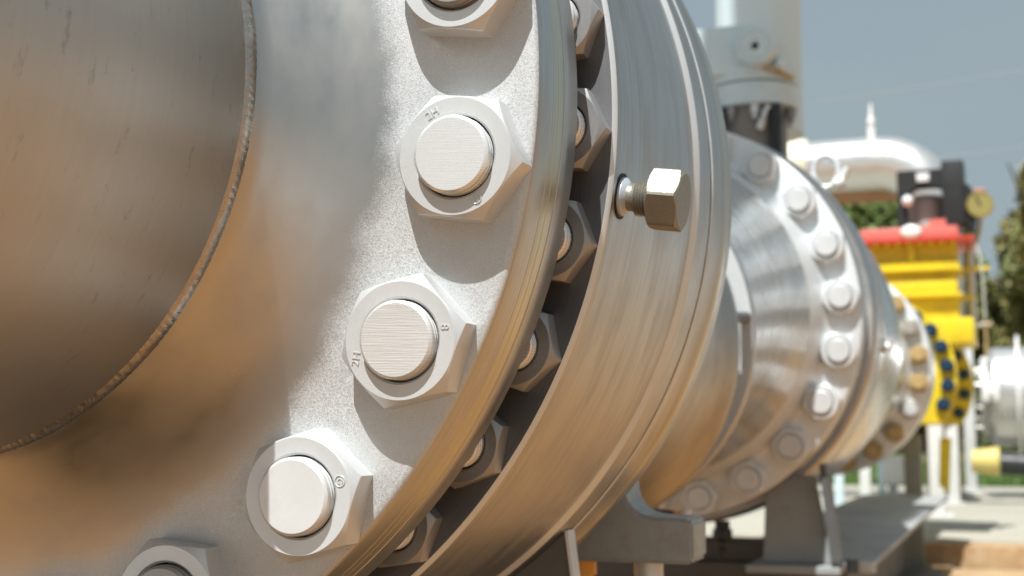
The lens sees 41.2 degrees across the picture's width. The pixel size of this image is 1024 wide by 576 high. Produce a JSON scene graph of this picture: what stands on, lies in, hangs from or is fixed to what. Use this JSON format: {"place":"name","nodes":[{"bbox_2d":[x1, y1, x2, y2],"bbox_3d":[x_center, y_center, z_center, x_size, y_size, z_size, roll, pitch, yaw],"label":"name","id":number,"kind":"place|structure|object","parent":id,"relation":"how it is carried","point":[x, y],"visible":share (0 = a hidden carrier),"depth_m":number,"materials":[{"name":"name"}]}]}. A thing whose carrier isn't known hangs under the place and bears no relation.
{"place":"outdoors","nodes":[
{"label":"outdoors","id":0,"kind":"place"},
{"bbox_2d":[682,0,1023,424],"label":"sky","id":1,"kind":"structure","parent":0,"point":[851,48],"materials":[{"name":"blue"}]},
{"bbox_2d":[706,485,1023,543],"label":"concrete pavement","id":2,"kind":"structure","parent":0,"point":[991,515],"depth_m":6.30,"materials":[{"name":"beige concrete"}]},
{"bbox_2d":[834,474,844,505],"bbox_3d":[1.705,0.996,7.091,0.081,0.320,0.081,-2,-6,20],"label":"grey post","id":3,"kind":"object","parent":2,"relation":"on","point":[839,491],"visible":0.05,"depth_m":7.07,"materials":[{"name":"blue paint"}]},
{"bbox_2d":[860,467,871,495],"bbox_3d":[2.105,1.111,8.109,0.108,0.300,0.108,-2,-6,20],"label":"support post","id":4,"kind":"object","parent":2,"relation":"on","point":[865,480],"visible":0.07,"depth_m":8.08,"materials":[{"name":"white metal"}]},
{"bbox_2d":[875,460,887,494],"bbox_3d":[2.348,1.197,8.653,0.081,0.240,0.081,-2,-6,20],"label":"grey post","id":5,"kind":"object","parent":2,"relation":"on","point":[881,479],"visible":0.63,"depth_m":8.63,"materials":[{"name":"grey metal"}]},
{"bbox_2d":[884,457,904,494],"bbox_3d":[2.427,1.200,8.677,0.150,0.240,0.150,-2,-6,20],"label":"pedestal","id":6,"kind":"object","parent":2,"relation":"on","point":[894,472],"visible":0.84,"depth_m":8.62,"materials":[{"name":"white paint"}]},
{"bbox_2d":[859,225,988,493],"bbox_3d":[1.546,0.300,5.437,0.704,1.083,1.188,-2,-6,20],"label":"yellow valve","id":7,"kind":"object","parent":2,"relation":"on","point":[922,270],"visible":0.42,"depth_m":5.38,"materials":[{"name":"paint"}]},
{"bbox_2d":[897,160,976,233],"bbox_3d":[1.731,-0.355,5.542,0.300,0.283,0.272,-2,-6,20],"label":"indicator housing","id":8,"kind":"object","parent":7,"relation":"on","point":[948,207],"visible":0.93,"depth_m":5.48,"materials":[{"name":"black plastic"}]},
{"bbox_2d":[966,188,993,243],"bbox_3d":[1.868,-0.287,5.428,0.104,0.214,0.085,-2,-6,20],"label":"pressure gauge","id":9,"kind":"object","parent":7,"relation":"attached to","point":[980,204],"visible":0.99,"depth_m":5.40,"materials":[{"name":"gold metal"}]},
{"bbox_2d":[928,425,954,516],"bbox_3d":[2.057,0.853,6.598,0.150,0.500,0.150,-2,-6,20],"label":"support post","id":10,"kind":"object","parent":2,"relation":"on","point":[935,433],"visible":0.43,"depth_m":6.57,"materials":[{"name":"white metal"}]},
{"bbox_2d":[945,425,965,504],"bbox_3d":[2.465,0.846,7.626,0.115,0.725,0.115,-2,-6,20],"label":"support post","id":11,"kind":"object","parent":2,"relation":"on","point":[954,490],"visible":0.53,"depth_m":7.58,"materials":[{"name":"white metal"}]},
{"bbox_2d":[788,104,965,354],"bbox_3d":[1.959,-0.285,7.879,1.222,1.570,0.344,-2,-6,20],"label":"overhead pipe","id":12,"kind":"object","parent":11,"relation":"on","point":[871,161],"visible":0.41,"depth_m":7.77,"materials":[{"name":"metal"}]},
{"bbox_2d":[963,348,981,492],"bbox_3d":[3.053,0.859,9.088,0.126,1.000,0.126,-2,-6,20],"label":"support post","id":13,"kind":"object","parent":2,"relation":"on","point":[970,445],"visible":0.52,"depth_m":9.04,"materials":[{"name":"white metal"}]},
{"bbox_2d":[971,447,1023,475],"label":"black pipe","id":14,"kind":"object","parent":2,"relation":"on","point":[985,460],"visible":1,"depth_m":7.62,"materials":[{"name":"plastic"}]},
{"bbox_2d":[975,322,1023,453],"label":"crossing pipe","id":15,"kind":"object","parent":2,"relation":"on","point":[999,372],"visible":0.99,"depth_m":8.21,"materials":[{"name":"metal"}]},
{"bbox_2d":[830,190,962,500],"bbox_3d":[1.146,0.316,8.659,3.210,2.000,0.200,-2,-6,20],"label":"support frame","id":16,"kind":"object","parent":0,"point":[859,197],"visible":0.02,"depth_m":8.27,"materials":[{"name":"white paint"}]},
{"bbox_2d":[803,70,1023,104],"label":"power line","id":17,"kind":"object","parent":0,"point":[913,88],"visible":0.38,"depth_m":58.76,"materials":[{"name":"metal"}]},
{"bbox_2d":[817,460,1023,486],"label":"grass","id":18,"kind":"structure","parent":0,"point":[983,480],"depth_m":10.38,"materials":[{"name":"green plant"}]},
{"bbox_2d":[889,435,1023,462],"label":"lawn","id":19,"kind":"structure","parent":0,"point":[898,453],"depth_m":26.93,"materials":[{"name":"green plant"}]},
{"bbox_2d":[841,201,897,231],"bbox_3d":[5.818,0.207,25.872,5.206,5.832,4.699,-2,-6,20],"label":"tree","id":20,"kind":"object","parent":19,"relation":"on","point":[878,215],"visible":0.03,"depth_m":24.19,"materials":[{"name":"green plant"}]},
{"bbox_2d":[888,203,990,450],"bbox_3d":[8.168,0.500,27.848,3.139,6.194,3.114,-5,-8,41],"label":"tree","id":21,"kind":"object","parent":19,"relation":"on","point":[921,429],"visible":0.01,"depth_m":27.48,"materials":[{"name":"green plant"}]},
{"bbox_2d":[899,413,1023,449],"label":"hedge","id":22,"kind":"object","parent":19,"relation":"on","point":[979,442],"visible":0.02,"depth_m":28.98,"materials":[{"name":"green plant"}]},
{"bbox_2d":[973,266,1013,398],"bbox_3d":[9.939,1.262,26.090,2.141,3.765,2.168,1,-6,-6],"label":"tree","id":23,"kind":"object","parent":19,"relation":"on","point":[998,334],"visible":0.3,"depth_m":26.25,"materials":[{"name":"green plant"}]},
{"bbox_2d":[990,162,1023,347],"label":"tree","id":24,"kind":"object","parent":19,"relation":"on","point":[1009,245],"visible":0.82,"depth_m":22.34,"materials":[{"name":"green plant"}]},
{"bbox_2d":[936,568,1023,575],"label":"apron","id":25,"kind":"object","parent":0,"point":[965,572],"depth_m":4.85,"materials":[{"name":"concrete"}]},
{"bbox_2d":[904,434,932,567],"bbox_3d":[1.486,0.786,5.027,0.108,0.490,0.108,-2,-6,20],"label":"grey post","id":26,"kind":"object","parent":25,"relation":"on","point":[914,486],"visible":0.56,"depth_m":5.00,"materials":[{"name":"grey metal"}]},
{"bbox_2d":[937,146,1023,157],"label":"power line","id":27,"kind":"object","parent":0,"point":[979,152],"visible":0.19,"depth_m":57.53,"materials":[{"name":"metal"}]},
{"label":"ground","id":28,"kind":"structure","parent":0,"visible":0},
{"bbox_2d":[514,529,579,575],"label":"saddle plate","id":29,"kind":"object","parent":28,"relation":"on","point":[558,556],"visible":0.43,"depth_m":0.97,"materials":[{"name":"silver metal"}]},
{"bbox_2d":[353,0,750,575],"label":"ball valve","id":30,"kind":"object","parent":29,"relation":"on","point":[607,457],"visible":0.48,"depth_m":0.84,"materials":[{"name":"metal"}]},
{"bbox_2d":[0,0,563,575],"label":"flanged pipe","id":31,"kind":"object","parent":30,"relation":"attached to","point":[268,270],"visible":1,"depth_m":0.68,"materials":[{"name":"metal"}]},
{"bbox_2d":[542,132,865,516],"bbox_3d":[0.166,0.030,2.036,0.653,0.653,0.517,-2,-6,20],"label":"flanged pipe","id":32,"kind":"object","parent":30,"relation":"attached to","point":[794,277],"visible":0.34,"depth_m":2.11,"materials":[{"name":"silver metal"}]},
{"bbox_2d":[654,509,690,514],"bbox_3d":[0.177,0.296,1.781,0.118,0.025,0.014,-2,-6,20],"label":"hose end","id":33,"kind":"object","parent":32,"relation":"attached to","point":[686,512],"visible":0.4,"depth_m":1.76,"materials":[{"name":"plastic"}]},
{"bbox_2d":[713,520,731,559],"bbox_3d":[0.334,0.401,2.162,0.031,0.061,0.031,-2,-6,20],"label":"drain valve","id":34,"kind":"object","parent":32,"relation":"attached to","point":[722,533],"visible":1,"depth_m":2.15,"materials":[{"name":"black metal"}]},
{"bbox_2d":[594,494,947,575],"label":"skid frame","id":35,"kind":"object","parent":28,"relation":"on","point":[875,531],"visible":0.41,"depth_m":3.11,"materials":[{"name":"grey paint"}]},
{"bbox_2d":[746,463,858,575],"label":"pipe stand","id":36,"kind":"object","parent":35,"relation":"on","point":[800,537],"visible":0.93,"depth_m":2.19,"materials":[{"name":"grey metal"}]},
{"bbox_2d":[567,103,901,522],"bbox_3d":[0.470,0.042,2.834,0.696,0.822,1.181,-2,-6,20],"label":"ball valve","id":37,"kind":"object","parent":36,"relation":"on","point":[862,416],"visible":0.22,"depth_m":2.31,"materials":[{"name":"metal"}]},
{"bbox_2d":[697,24,798,127],"bbox_3d":[0.490,-0.439,2.859,0.214,0.198,0.218,-2,-6,20],"label":"gearbox","id":38,"kind":"object","parent":37,"relation":"on","point":[751,65],"visible":0.84,"depth_m":2.79,"materials":[{"name":"grey paint"}]},
{"bbox_2d":[715,0,803,141],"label":"vertical pipe","id":39,"kind":"object","parent":38,"relation":"attached to","point":[779,20],"visible":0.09,"depth_m":3.09,"materials":[{"name":"white metal"}]},
{"bbox_2d":[830,283,934,474],"bbox_3d":[0.948,0.246,4.121,0.633,0.633,1.588,-2,-6,20],"label":"flanged pipe","id":40,"kind":"object","parent":35,"relation":"on","point":[901,421],"visible":0.27,"depth_m":3.93,"materials":[{"name":"metal"}]},
{"bbox_2d":[906,541,1023,570],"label":"kerb","id":41,"kind":"structure","parent":28,"relation":"on","point":[990,556],"depth_m":5.01,"materials":[{"name":"stained concrete"}]}
]}

